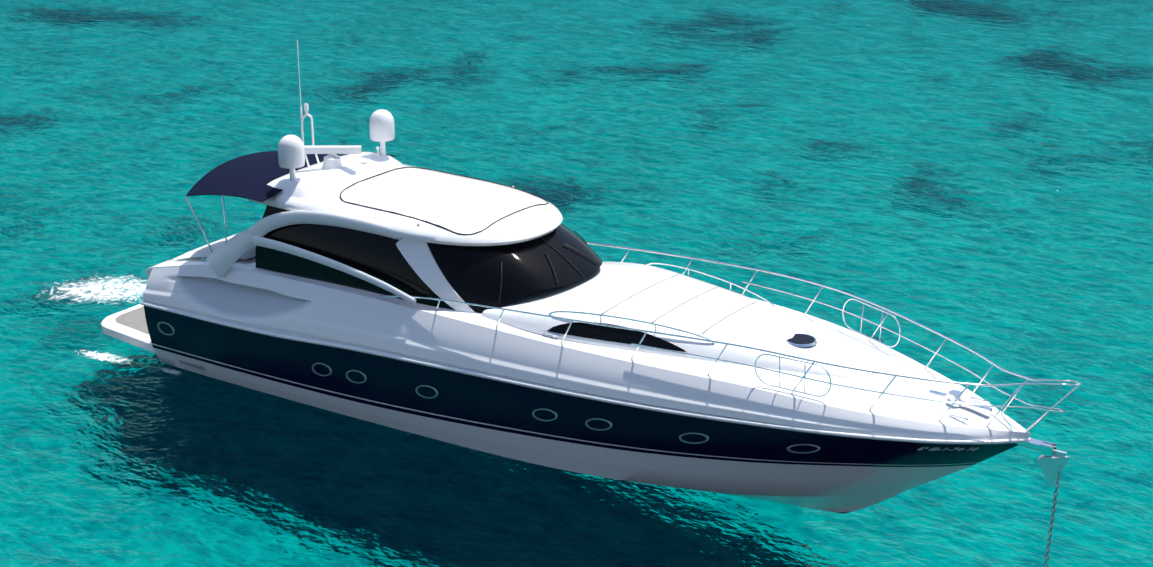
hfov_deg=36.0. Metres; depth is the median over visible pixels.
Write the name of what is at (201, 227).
bimini frame
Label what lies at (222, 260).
cockpit coaming
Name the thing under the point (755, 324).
sun pad
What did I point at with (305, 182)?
arch gear
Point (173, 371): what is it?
water foam
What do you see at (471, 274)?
glasshouse
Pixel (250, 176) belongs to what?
bimini
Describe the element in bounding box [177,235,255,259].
seats
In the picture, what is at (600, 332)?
coach windows
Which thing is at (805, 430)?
rub rail
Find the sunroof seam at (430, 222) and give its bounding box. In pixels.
[340,167,547,234]
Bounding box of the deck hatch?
[785,333,816,346]
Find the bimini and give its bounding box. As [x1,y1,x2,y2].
[186,151,394,201]
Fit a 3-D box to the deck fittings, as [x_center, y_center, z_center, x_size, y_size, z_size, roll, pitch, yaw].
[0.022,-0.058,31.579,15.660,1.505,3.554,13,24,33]
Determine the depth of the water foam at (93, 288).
40.18 m
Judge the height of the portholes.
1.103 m
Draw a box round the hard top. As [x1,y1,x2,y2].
[248,163,562,245]
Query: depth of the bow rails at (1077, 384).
28.15 m
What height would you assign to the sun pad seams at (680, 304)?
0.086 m
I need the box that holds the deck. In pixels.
[153,234,1029,432]
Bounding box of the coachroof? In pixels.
[482,262,878,379]
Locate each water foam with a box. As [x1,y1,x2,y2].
[38,275,147,306]
[77,350,129,363]
[160,368,179,375]
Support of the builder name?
attached to the hull
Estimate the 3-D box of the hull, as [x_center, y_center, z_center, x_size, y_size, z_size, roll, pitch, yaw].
[-0.199,1.806,32.423,17.500,3.339,4.771,13,24,33]
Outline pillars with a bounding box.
[249,186,513,312]
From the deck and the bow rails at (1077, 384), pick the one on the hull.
the deck
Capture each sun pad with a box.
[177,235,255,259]
[552,266,795,345]
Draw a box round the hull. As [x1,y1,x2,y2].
[142,267,1029,513]
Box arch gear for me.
[267,40,401,198]
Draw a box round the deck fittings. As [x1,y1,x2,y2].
[201,230,991,421]
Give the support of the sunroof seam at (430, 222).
on the hard top
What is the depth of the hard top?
32.33 m
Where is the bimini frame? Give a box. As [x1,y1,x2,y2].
[185,196,226,252]
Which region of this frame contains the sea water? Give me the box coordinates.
[0,0,1152,566]
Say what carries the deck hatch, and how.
on the coachroof
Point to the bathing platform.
(128, 325)
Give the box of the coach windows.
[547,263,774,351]
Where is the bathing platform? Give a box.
[101,304,154,352]
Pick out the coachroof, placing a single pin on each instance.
(826, 348)
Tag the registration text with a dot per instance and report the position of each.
(947, 448)
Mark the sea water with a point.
(976, 176)
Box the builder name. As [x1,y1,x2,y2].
[179,360,205,370]
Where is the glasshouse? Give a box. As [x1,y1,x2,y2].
[255,205,602,312]
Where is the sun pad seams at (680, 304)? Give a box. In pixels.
[602,274,756,332]
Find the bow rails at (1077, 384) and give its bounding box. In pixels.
[379,242,1080,431]
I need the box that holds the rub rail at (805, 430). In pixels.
[141,302,1030,443]
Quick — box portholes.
[157,322,819,453]
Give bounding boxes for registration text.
[918,447,978,450]
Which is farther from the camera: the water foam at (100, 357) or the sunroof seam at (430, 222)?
the water foam at (100, 357)
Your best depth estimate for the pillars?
31.92 m
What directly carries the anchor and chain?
attached to the hull
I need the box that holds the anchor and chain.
[1016,438,1069,566]

